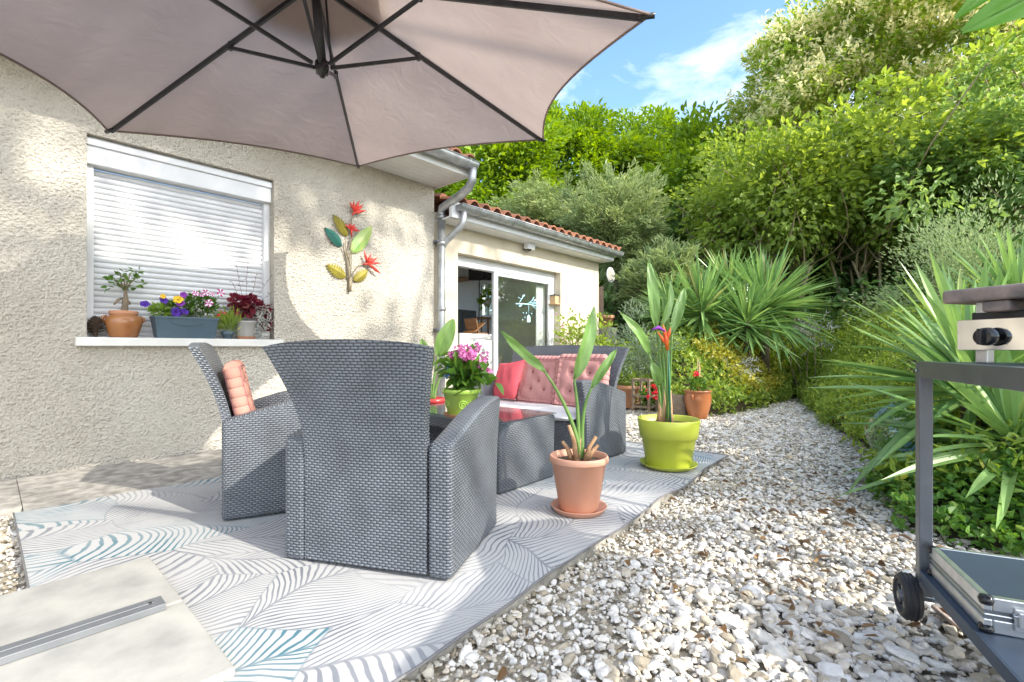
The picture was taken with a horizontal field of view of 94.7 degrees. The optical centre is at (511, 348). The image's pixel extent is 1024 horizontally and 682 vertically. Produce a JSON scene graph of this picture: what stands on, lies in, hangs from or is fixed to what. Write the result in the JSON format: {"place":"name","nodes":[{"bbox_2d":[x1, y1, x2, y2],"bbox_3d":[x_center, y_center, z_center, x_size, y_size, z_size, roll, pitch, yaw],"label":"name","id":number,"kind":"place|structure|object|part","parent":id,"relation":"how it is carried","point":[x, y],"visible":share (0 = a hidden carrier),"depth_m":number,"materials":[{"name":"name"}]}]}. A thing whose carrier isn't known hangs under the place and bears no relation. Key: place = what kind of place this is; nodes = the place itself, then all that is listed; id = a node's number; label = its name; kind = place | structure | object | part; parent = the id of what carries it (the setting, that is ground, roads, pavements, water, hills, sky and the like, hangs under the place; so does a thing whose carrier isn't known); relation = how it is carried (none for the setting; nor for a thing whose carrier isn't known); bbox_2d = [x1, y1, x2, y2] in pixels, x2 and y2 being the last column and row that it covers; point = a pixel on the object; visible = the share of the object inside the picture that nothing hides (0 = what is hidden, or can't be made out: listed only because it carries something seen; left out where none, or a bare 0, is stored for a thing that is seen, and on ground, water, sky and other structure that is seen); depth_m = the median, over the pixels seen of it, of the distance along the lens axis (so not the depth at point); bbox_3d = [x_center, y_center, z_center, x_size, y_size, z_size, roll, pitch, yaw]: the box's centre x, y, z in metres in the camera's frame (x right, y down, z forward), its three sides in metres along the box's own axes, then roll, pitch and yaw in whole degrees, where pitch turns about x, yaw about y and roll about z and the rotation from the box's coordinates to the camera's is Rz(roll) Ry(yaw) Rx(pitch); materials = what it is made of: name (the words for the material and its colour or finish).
{"place":"outdoors","nodes":[
{"label":"outdoors","id":0,"kind":"place"},
{"bbox_2d":[0,478,21,520],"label":"path","id":1,"kind":"structure","parent":0,"point":[10,502],"depth_m":2.78,"materials":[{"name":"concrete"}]},
{"bbox_2d":[0,56,624,480],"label":"house","id":2,"kind":"structure","parent":0,"point":[76,226],"depth_m":4.06,"materials":[{"name":"rough cream roughcast render"},{"name":"terracotta tile"},{"name":"white paint"}]},
{"bbox_2d":[87,316,105,336],"bbox_3d":[-3.154,-0.168,3.574,0.117,0.163,0.126,0,0,42],"label":"pine cone","id":3,"kind":"object","parent":2,"relation":"on","point":[95,322],"visible":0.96,"depth_m":3.56,"materials":[{"name":"brown plant"}]},
{"bbox_2d":[100,267,147,337],"bbox_3d":[-3.043,-0.370,3.703,0.236,0.568,0.248,0,0,-3],"label":"bonsai pot","id":4,"kind":"object","parent":2,"relation":"on","point":[124,322],"visible":0.98,"depth_m":3.65,"materials":[{"name":"ceramic"}]},
{"bbox_2d":[75,136,283,346],"bbox_3d":[-2.763,-0.809,4.042,0.285,1.579,1.460,0,0,42],"label":"window","id":5,"kind":"structure","parent":2,"relation":"in","point":[182,240],"depth_m":3.98,"materials":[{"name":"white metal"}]},
{"bbox_2d":[140,288,224,338],"bbox_3d":[-2.782,-0.308,3.988,0.189,0.443,0.603,0,0,42],"label":"flower box","id":6,"kind":"object","parent":2,"relation":"on","point":[166,324],"visible":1,"depth_m":3.94,"materials":[{"name":"blue plastic"}]},
{"bbox_2d":[212,304,245,338],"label":"potted plant","id":7,"kind":"object","parent":2,"relation":"on","point":[227,318],"visible":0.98,"depth_m":4.19,"materials":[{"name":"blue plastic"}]},
{"bbox_2d":[226,265,273,338],"bbox_3d":[-2.378,-0.444,4.405,0.234,0.717,0.504,0,0,42],"label":"heuchera pot","id":8,"kind":"object","parent":2,"relation":"on","point":[245,330],"visible":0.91,"depth_m":4.31,"materials":[{"name":"ceramic"}]},
{"bbox_2d":[253,305,272,338],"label":"silver trailing plant","id":9,"kind":"object","parent":2,"relation":"on","point":[262,335],"visible":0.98,"depth_m":4.39,"materials":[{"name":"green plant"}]},
{"bbox_2d":[325,200,380,291],"bbox_3d":[-1.688,-1.103,5.056,0.065,0.994,0.636,0,0,42],"label":"wall ornament","id":10,"kind":"object","parent":2,"relation":"attached to","point":[359,242],"depth_m":5.03,"materials":[{"name":"multicoloured paint"}]},
{"bbox_2d":[458,277,468,281],"bbox_3d":[-1.094,-1.581,10.793,0.700,0.030,0.298,0,0,42],"label":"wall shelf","id":11,"kind":"object","parent":2,"relation":"attached to","point":[463,279],"depth_m":10.70,"materials":[{"name":"brown wood"}]},
{"bbox_2d":[458,333,491,372],"bbox_3d":[-0.754,0.308,8.099,0.540,1.121,0.793,0,0,42],"label":"chest of drawers","id":12,"kind":"object","parent":2,"relation":"on","point":[484,341],"visible":0.06,"depth_m":8.00,"materials":[{"name":"white wood"}]},
{"bbox_2d":[462,318,487,333],"bbox_3d":[-0.640,-0.354,8.181,0.300,0.331,0.354,0,0,42],"label":"chair","id":13,"kind":"object","parent":12,"relation":"on","point":[472,325],"visible":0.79,"depth_m":8.09,"materials":[{"name":"brown wood"}]},
{"bbox_2d":[468,269,491,321],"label":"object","id":14,"kind":"object","parent":2,"relation":"attached to","point":[475,275],"visible":0.58,"depth_m":10.26,"materials":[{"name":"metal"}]},
{"bbox_2d":[476,317,490,333],"bbox_3d":[-0.737,0.092,10.339,0.500,1.552,0.280,0,0,42],"label":"table","id":15,"kind":"object","parent":2,"relation":"on","point":[482,318],"depth_m":10.24,"materials":[{"name":"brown wood"}]},
{"bbox_2d":[476,287,491,310],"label":"hanging plant","id":16,"kind":"object","parent":2,"relation":"on","point":[486,302],"visible":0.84,"depth_m":10.19,"materials":[{"name":"green plant"}]},
{"bbox_2d":[479,281,491,316],"bbox_3d":[-0.540,-1.097,10.558,0.503,0.796,0.050,0,0,42],"label":"interior window","id":17,"kind":"structure","parent":2,"relation":"in","point":[489,282],"depth_m":10.60,"materials":[{"name":"white glass"}]},
{"bbox_2d":[458,255,553,375],"bbox_3d":[-0.105,-0.200,7.220,0.158,2.136,2.290,0,0,42],"label":"sliding door","id":18,"kind":"structure","parent":2,"relation":"in","point":[497,269],"depth_m":7.40,"materials":[{"name":"white metal"}]},
{"bbox_2d":[523,242,535,250],"bbox_3d":[0.259,-1.580,7.196,0.155,0.202,0.170,0,0,42],"label":"security lamp","id":19,"kind":"object","parent":2,"relation":"attached to","point":[529,246],"visible":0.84,"depth_m":7.14,"materials":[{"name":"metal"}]},
{"bbox_2d":[548,294,560,304],"bbox_3d":[0.714,-0.822,7.921,0.160,0.168,0.149,0,0,42],"label":"wall lamp","id":20,"kind":"object","parent":2,"relation":"attached to","point":[554,299],"visible":1,"depth_m":7.90,"materials":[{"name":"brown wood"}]},
{"bbox_2d":[17,440,722,681],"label":"terrace","id":21,"kind":"structure","parent":0,"point":[41,491],"depth_m":3.10,"materials":[{"name":"concrete"}]},
{"bbox_2d":[12,441,728,681],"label":"outdoor rug","id":22,"kind":"object","parent":21,"relation":"on","point":[261,605],"visible":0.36,"depth_m":1.86,"materials":[{"name":"grey fabric"}]},
{"bbox_2d":[0,557,182,646],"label":"paving slab","id":23,"kind":"object","parent":22,"relation":"on","point":[35,610],"depth_m":1.60,"materials":[{"name":"stone"}]},
{"bbox_2d":[0,601,234,681],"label":"paving slab","id":24,"kind":"object","parent":22,"relation":"on","point":[175,642],"depth_m":1.29,"materials":[{"name":"stone"}]},
{"bbox_2d":[0,0,654,665],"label":"cantilever parasol","id":25,"kind":"object","parent":24,"relation":"on","point":[358,84],"visible":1,"depth_m":2.60,"materials":[{"name":"beige fabric"}]},
{"bbox_2d":[188,342,300,519],"bbox_3d":[-1.398,0.417,2.803,0.812,0.902,0.745,0,0,-27],"label":"wicker armchair","id":26,"kind":"object","parent":22,"relation":"on","point":[253,463],"visible":0.69,"depth_m":2.43,"materials":[{"name":"grey wicker"}]},
{"bbox_2d":[222,360,255,415],"bbox_3d":[-1.537,0.331,2.710,0.180,0.527,0.536,0,0,-27],"label":"quilted cushion","id":27,"kind":"object","parent":26,"relation":"on","point":[238,386],"visible":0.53,"depth_m":2.47,"materials":[{"name":"fabric"}]},
{"bbox_2d":[262,339,499,578],"bbox_3d":[-0.519,0.417,2.093,0.745,0.902,0.812,0,0,15],"label":"wicker armchair","id":28,"kind":"object","parent":22,"relation":"on","point":[375,478],"visible":1,"depth_m":1.83,"materials":[{"name":"grey wicker"}]},
{"bbox_2d":[429,403,555,493],"bbox_3d":[-0.259,0.651,3.329,1.000,0.433,0.580,0,0,42],"label":"coffee table","id":29,"kind":"object","parent":22,"relation":"on","point":[525,445],"visible":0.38,"depth_m":3.02,"materials":[{"name":"grey wicker"}]},
{"bbox_2d":[420,319,455,404],"bbox_3d":[-0.644,0.315,3.935,0.305,1.129,0.210,0,0,-25],"label":"strelitzia pot","id":30,"kind":"object","parent":29,"relation":"on","point":[444,339],"visible":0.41,"depth_m":3.91,"materials":[{"name":"red ceramic"}]},
{"bbox_2d":[434,342,503,417],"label":"flowering pot plant","id":31,"kind":"object","parent":29,"relation":"on","point":[464,371],"visible":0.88,"depth_m":2.94,"materials":[{"name":"green plant"}]},
{"bbox_2d":[475,345,629,456],"bbox_3d":[0.273,0.417,4.234,1.400,0.902,0.812,0,0,42],"label":"wicker loveseat","id":32,"kind":"object","parent":22,"relation":"on","point":[605,419],"visible":0.38,"depth_m":3.77,"materials":[{"name":"grey wicker"}]},
{"bbox_2d":[500,399,575,420],"bbox_3d":[0.203,0.528,4.157,1.190,0.074,0.600,0,0,42],"label":"seat cushion","id":33,"kind":"object","parent":32,"relation":"on","point":[560,414],"visible":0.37,"depth_m":3.94,"materials":[{"name":"white fabric"}]},
{"bbox_2d":[493,360,524,399],"bbox_3d":[-0.048,0.311,4.587,0.203,0.415,0.465,0,0,-34],"label":"coral pillow","id":34,"kind":"object","parent":33,"relation":"on","point":[508,375],"visible":0.91,"depth_m":4.47,"materials":[{"name":"pink fabric"}]},
{"bbox_2d":[516,355,559,403],"bbox_3d":[0.257,0.302,4.373,0.485,0.473,0.192,0,0,42],"label":"tufted cushion","id":35,"kind":"object","parent":33,"relation":"on","point":[535,386],"visible":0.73,"depth_m":4.33,"materials":[{"name":"pink fabric"}]},
{"bbox_2d":[552,354,610,406],"bbox_3d":[0.589,0.292,4.049,0.505,0.492,0.197,0,0,35],"label":"tufted cushion","id":36,"kind":"object","parent":33,"relation":"on","point":[564,375],"visible":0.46,"depth_m":4.07,"materials":[{"name":"pink fabric"}]},
{"bbox_2d":[500,307,616,517],"bbox_3d":[0.276,0.318,2.469,0.614,1.096,0.314,0,0,-36],"label":"strelitzia pot","id":37,"kind":"object","parent":22,"relation":"on","point":[578,469],"visible":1,"depth_m":2.48,"materials":[{"name":"ceramic"}]},
{"bbox_2d":[620,260,699,471],"bbox_3d":[1.109,0.105,3.432,0.444,1.521,0.567,0,0,42],"label":"strelitzia pot","id":38,"kind":"object","parent":22,"relation":"on","point":[669,437],"visible":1,"depth_m":3.42,"materials":[{"name":"plastic"}]},
{"bbox_2d":[458,309,475,332],"bbox_3d":[-1.155,0.036,9.762,0.420,1.664,0.788,0,0,42],"label":"table","id":39,"kind":"object","parent":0,"point":[464,314],"visible":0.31,"depth_m":9.64,"materials":[{"name":"black wood"}]},
{"bbox_3d":[-1.141,0.036,9.477,0.018,1.564,0.344,0,0,42],"label":"door","id":40,"kind":"part","parent":39,"relation":"part of","materials":[{"name":"black wood"}]},
{"bbox_3d":[-0.890,0.036,9.755,0.018,1.564,0.344,0,0,42],"label":"door","id":41,"kind":"part","parent":39,"relation":"part of","materials":[{"name":"black wood"}]},
{"bbox_2d":[498,355,503,366],"bbox_3d":[-0.644,0.498,8.721,1.064,0.740,1.078,0,0,42],"label":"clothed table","id":42,"kind":"object","parent":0,"point":[500,359],"visible":0.08,"depth_m":8.50,"materials":[{"name":"fabric"}]},
{"bbox_2d":[0,398,1023,681],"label":"gravel path","id":43,"kind":"structure","parent":0,"point":[4,569],"depth_m":1.80,"materials":[{"name":"grey gravel"}]},
{"bbox_2d":[550,307,597,344],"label":"flowering shrub","id":44,"kind":"object","parent":43,"relation":"on","point":[578,335],"visible":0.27,"depth_m":7.53,"materials":[{"name":"green plant"}]},
{"bbox_2d":[582,312,635,383],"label":"leafy shrub","id":45,"kind":"object","parent":43,"relation":"on","point":[601,342],"visible":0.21,"depth_m":7.41,"materials":[{"name":"green plant"}]},
{"bbox_2d":[617,366,645,407],"bbox_3d":[1.791,0.567,7.113,0.464,0.625,0.490,0,0,42],"label":"clay pot","id":46,"kind":"object","parent":43,"relation":"on","point":[626,387],"visible":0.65,"depth_m":6.97,"materials":[{"name":"ceramic"}]},
{"bbox_2d":[631,377,657,411],"bbox_3d":[1.892,0.650,6.677,0.371,0.461,0.354,0,0,42],"label":"wooden crate planter","id":47,"kind":"object","parent":43,"relation":"on","point":[643,394],"visible":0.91,"depth_m":6.66,"materials":[{"name":"brown wood"}]},
{"bbox_2d":[671,383,688,415],"bbox_3d":[2.250,0.688,6.404,0.361,0.465,0.362,0,0,42],"label":"log planter","id":48,"kind":"object","parent":43,"relation":"on","point":[678,405],"visible":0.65,"depth_m":6.25,"materials":[{"name":"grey wood"}]},
{"bbox_2d":[684,358,711,418],"bbox_3d":[2.422,0.520,6.150,0.343,0.800,0.343,0,0,-3],"label":"clay urn","id":49,"kind":"object","parent":43,"relation":"on","point":[697,403],"visible":0.94,"depth_m":6.04,"materials":[{"name":"ceramic"}]},
{"bbox_2d":[497,447,947,680],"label":"leaf litter","id":50,"kind":"object","parent":43,"relation":"on","point":[502,673],"visible":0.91,"depth_m":2.03,"materials":[{"name":"brown plant"}]},
{"bbox_2d":[931,604,961,630],"bbox_3d":[1.469,0.905,1.585,0.106,0.012,0.105,21,13,-46],"label":"rusty lid","id":51,"kind":"object","parent":43,"relation":"on","point":[936,609],"visible":0.66,"depth_m":1.57,"materials":[{"name":"metal"}]},
{"bbox_2d":[893,361,1023,681],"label":"plancha trolley","id":52,"kind":"object","parent":43,"relation":"on","point":[1003,655],"visible":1,"depth_m":1.45,"materials":[{"name":"grey metal"}]},
{"bbox_2d":[927,545,1023,638],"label":"aluminium case","id":53,"kind":"object","parent":52,"relation":"on","point":[985,591],"visible":1,"depth_m":1.25,"materials":[{"name":"silver metal"}]},
{"bbox_2d":[943,283,1023,362],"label":"gas plancha","id":54,"kind":"object","parent":52,"relation":"on","point":[996,322],"visible":1,"depth_m":1.26,"materials":[{"name":"metal"}]},
{"bbox_2d":[953,0,1023,33],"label":"banana plant","id":55,"kind":"object","parent":43,"relation":"on","point":[991,13],"visible":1,"depth_m":1.22,"materials":[{"name":"green plant"}]},
{"bbox_2d":[94,0,1002,310],"label":"sky","id":56,"kind":"structure","parent":0,"point":[687,52],"materials":[{"name":"blue"}]},
{"bbox_2d":[607,267,614,282],"bbox_3d":[2.060,-1.541,9.875,0.027,0.322,0.321,0,0,42],"label":"wall plate","id":57,"kind":"object","parent":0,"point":[610,274],"depth_m":9.89,"materials":[{"name":"ceramic"}]},
{"bbox_2d":[617,322,1023,549],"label":"ground","id":58,"kind":"structure","parent":0,"point":[741,404],"depth_m":5.28,"materials":[{"name":"green plant"}]},
{"bbox_2d":[434,113,582,307],"bbox_3d":[-0.479,-5.054,18.791,7.387,9.151,8.266,0,0,-20],"label":"bright tree","id":59,"kind":"object","parent":58,"relation":"on","point":[516,160],"visible":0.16,"depth_m":16.61,"materials":[{"name":"green plant"}]},
{"bbox_2d":[487,166,595,230],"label":"juniper","id":60,"kind":"object","parent":58,"relation":"on","point":[540,208],"visible":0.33,"depth_m":13.32,"materials":[{"name":"green plant"}]},
{"bbox_2d":[528,98,673,287],"bbox_3d":[2.881,-5.843,20.798,8.115,10.100,8.467,0,0,42],"label":"bright tree","id":61,"kind":"object","parent":58,"relation":"on","point":[593,141],"visible":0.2,"depth_m":19.16,"materials":[{"name":"green plant"}]},
{"bbox_2d":[599,286,603,314],"bbox_3d":[1.602,-0.205,9.470,0.052,2.170,0.920,0,0,42],"label":"timber fence","id":62,"kind":"object","parent":58,"relation":"on","point":[601,299],"visible":0.06,"depth_m":9.75,"materials":[{"name":"brown wood"}]},
{"bbox_2d":[599,327,616,346],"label":"stone pillar","id":63,"kind":"structure","parent":58,"relation":"on","point":[601,331],"depth_m":9.33,"materials":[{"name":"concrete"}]},
{"bbox_2d":[599,312,613,326],"bbox_3d":[1.887,-0.584,9.463,0.328,0.323,0.330,0,0,42],"label":"terracotta pot","id":64,"kind":"object","parent":63,"relation":"on","point":[610,317],"visible":0.62,"depth_m":9.34,"materials":[{"name":"ceramic"}]},
{"bbox_2d":[552,157,672,331],"bbox_3d":[2.593,-2.598,12.232,3.113,4.788,3.269,0,0,11],"label":"olive tree","id":65,"kind":"object","parent":58,"relation":"on","point":[611,215],"visible":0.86,"depth_m":11.47,"materials":[{"name":"green plant"}]},
{"bbox_2d":[599,232,666,328],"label":"juniper","id":66,"kind":"object","parent":58,"relation":"on","point":[617,265],"visible":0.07,"depth_m":11.95,"materials":[{"name":"green plant"}]},
{"bbox_2d":[606,296,690,410],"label":"rosemary bush","id":67,"kind":"object","parent":58,"relation":"on","point":[636,359],"visible":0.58,"depth_m":7.26,"materials":[{"name":"green plant"}]},
{"bbox_2d":[603,233,711,329],"bbox_3d":[3.243,-1.327,10.194,2.190,2.466,2.320,0,0,42],"label":"olive tree","id":68,"kind":"object","parent":58,"relation":"on","point":[633,279],"visible":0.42,"depth_m":9.76,"materials":[{"name":"green plant"}]},
{"bbox_2d":[604,102,719,202],"bbox_3d":[7.067,-6.663,23.167,7.924,10.952,8.656,0,0,7],"label":"bright tree","id":69,"kind":"object","parent":58,"relation":"on","point":[659,114],"visible":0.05,"depth_m":20.75,"materials":[{"name":"green plant"}]},
{"bbox_2d":[625,264,704,339],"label":"yucca","id":70,"kind":"object","parent":58,"relation":"on","point":[666,285],"visible":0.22,"depth_m":8.42,"materials":[{"name":"green plant"}]},
{"bbox_2d":[630,100,757,258],"bbox_3d":[6.779,-4.694,16.729,5.961,8.011,5.880,0,0,7],"label":"bright tree","id":71,"kind":"object","parent":58,"relation":"on","point":[678,169],"visible":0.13,"depth_m":16.18,"materials":[{"name":"green plant"}]},
{"bbox_2d":[635,163,764,312],"bbox_3d":[5.865,-2.892,14.926,5.556,5.400,5.972,0,0,42],"label":"evergreen shrub","id":72,"kind":"object","parent":58,"relation":"on","point":[673,226],"visible":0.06,"depth_m":14.29,"materials":[{"name":"green plant"}]},
{"bbox_2d":[636,248,772,364],"bbox_3d":[3.263,-0.475,8.198,2.400,2.444,2.251,0,0,42],"label":"yucca","id":73,"kind":"object","parent":58,"relation":"on","point":[706,289],"visible":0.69,"depth_m":7.92,"materials":[{"name":"green plant"}]},
{"bbox_2d":[617,318,809,416],"bbox_3d":[3.402,0.060,8.569,2.748,1.882,4.863,0,0,42],"label":"ground cover","id":74,"kind":"object","parent":58,"relation":"on","point":[693,354],"visible":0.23,"depth_m":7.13,"materials":[{"name":"green plant"}]},
{"bbox_2d":[690,245,775,313],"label":"yucca","id":75,"kind":"object","parent":58,"relation":"on","point":[726,268],"visible":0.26,"depth_m":8.80,"materials":[{"name":"green plant"}]},
{"bbox_2d":[723,356,761,383],"bbox_3d":[3.571,0.395,7.350,0.589,0.574,0.790,0,0,27],"label":"artemisia","id":76,"kind":"object","parent":58,"relation":"on","point":[746,364],"visible":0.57,"depth_m":7.29,"materials":[{"name":"grey plant"}]},
{"bbox_2d":[657,123,836,314],"bbox_3d":[6.086,-3.004,12.158,4.342,5.437,4.274,0,0,42],"label":"lilac tree","id":77,"kind":"object","parent":58,"relation":"on","point":[730,175],"visible":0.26,"depth_m":11.95,"materials":[{"name":"green plant"}]},
{"bbox_2d":[695,273,804,382],"bbox_3d":[3.859,-0.312,7.797,1.840,1.904,1.857,0,0,42],"label":"yucca","id":78,"kind":"object","parent":58,"relation":"on","point":[744,307],"visible":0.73,"depth_m":7.62,"materials":[{"name":"green plant"}]},
{"bbox_2d":[485,226,1023,336],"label":"undergrowth","id":79,"kind":"object","parent":58,"relation":"on","point":[838,296],"visible":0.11,"depth_m":9.84,"materials":[{"name":"green plant"}]},
{"bbox_2d":[689,207,872,324],"bbox_3d":[7.662,-2.380,13.750,4.706,4.508,5.958,0,0,42],"label":"evergreen shrub","id":80,"kind":"object","parent":58,"relation":"on","point":[823,262],"visible":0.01,"depth_m":12.38,"materials":[{"name":"green plant"}]},
{"bbox_2d":[714,238,848,373],"bbox_3d":[4.417,-0.569,8.182,2.438,2.602,2.376,0,0,42],"label":"yucca","id":81,"kind":"object","parent":58,"relation":"on","point":[788,293],"visible":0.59,"depth_m":7.86,"materials":[{"name":"green plant"}]},
{"bbox_2d":[687,105,919,324],"bbox_3d":[6.035,-2.524,10.450,4.810,4.864,3.636,0,0,-8],"label":"lilac tree","id":82,"kind":"object","parent":58,"relation":"on","point":[798,231],"visible":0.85,"depth_m":9.76,"materials":[{"name":"green plant"}]},
{"bbox_2d":[776,310,840,387],"bbox_3d":[5.073,0.156,8.119,0.935,1.606,1.071,0,0,42],"label":"artemisia","id":83,"kind":"object","parent":58,"relation":"on","point":[809,334],"visible":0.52,"depth_m":8.06,"materials":[{"name":"green plant"}]},
{"bbox_2d":[735,317,882,397],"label":"grass","id":84,"kind":"structure","parent":58,"relation":"on","point":[809,357],"depth_m":8.80,"materials":[{"name":"green plant"}]},
{"bbox_2d":[753,222,945,318],"bbox_3d":[9.189,-1.873,12.734,5.020,4.136,6.180,0,0,42],"label":"evergreen shrub","id":85,"kind":"object","parent":58,"relation":"on","point":[845,253],"visible":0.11,"depth_m":11.57,"materials":[{"name":"green plant"}]},
{"bbox_2d":[716,0,1023,308],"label":"flowering tree","id":86,"kind":"object","parent":58,"relation":"on","point":[813,57],"visible":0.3,"depth_m":12.65,"materials":[{"name":"green plant"}]},
{"bbox_2d":[820,299,927,361],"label":"shrub","id":87,"kind":"object","parent":58,"relation":"on","point":[852,328],"visible":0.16,"depth_m":7.75,"materials":[{"name":"green plant"}]},
{"bbox_2d":[749,18,1023,324],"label":"lilac tree","id":88,"kind":"object","parent":58,"relation":"on","point":[900,99],"visible":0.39,"depth_m":8.91,"materials":[{"name":"green plant"}]},
{"bbox_2d":[754,266,1023,513],"bbox_3d":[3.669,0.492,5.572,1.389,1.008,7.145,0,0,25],"label":"ground cover","id":89,"kind":"object","parent":58,"relation":"on","point":[893,465],"visible":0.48,"depth_m":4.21,"materials":[{"name":"green plant"}]},
{"bbox_2d":[865,405,913,454],"bbox_3d":[2.644,0.534,3.250,0.343,0.400,0.343,0,0,42],"label":"demijohn","id":90,"kind":"object","parent":58,"relation":"on","point":[866,421],"visible":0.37,"depth_m":3.32,"materials":[{"name":"green glass"}]},
{"bbox_2d":[809,249,1023,494],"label":"yucca","id":91,"kind":"object","parent":58,"relation":"on","point":[947,317],"visible":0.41,"depth_m":2.95,"materials":[{"name":"green plant"}]},
{"bbox_2d":[828,165,1023,345],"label":"grey green shrub","id":92,"kind":"object","parent":58,"relation":"on","point":[967,254],"visible":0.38,"depth_m":6.57,"materials":[{"name":"green plant"}]},
{"bbox_2d":[835,330,1023,528],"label":"yucca","id":93,"kind":"object","parent":58,"relation":"on","point":[997,411],"visible":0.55,"depth_m":2.46,"materials":[{"name":"green plant"}]},
{"bbox_2d":[852,251,1019,397],"bbox_3d":[3.472,-0.076,3.678,1.424,1.375,1.451,0,0,42],"label":"yucca","id":94,"kind":"object","parent":58,"relation":"on","point":[960,285],"visible":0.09,"depth_m":3.74,"materials":[{"name":"green plant"}]},
{"bbox_2d":[862,33,1023,285],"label":"lilac tree","id":95,"kind":"object","parent":58,"relation":"on","point":[969,171],"visible":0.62,"depth_m":8.23,"materials":[{"name":"green plant"}]},
{"bbox_2d":[863,398,1023,556],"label":"ivy","id":96,"kind":"object","parent":58,"relation":"on","point":[1007,538],"visible":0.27,"depth_m":2.33,"materials":[{"name":"green plant"}]},
{"bbox_2d":[890,228,1023,338],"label":"yucca","id":97,"kind":"object","parent":58,"relation":"on","point":[1017,268],"visible":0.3,"depth_m":3.93,"materials":[{"name":"green plant"}]},
{"bbox_2d":[927,115,1022,242],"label":"lilac tree","id":98,"kind":"object","parent":58,"relation":"on","point":[1000,188],"visible":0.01,"depth_m":8.97,"materials":[{"name":"green plant"}]}
]}

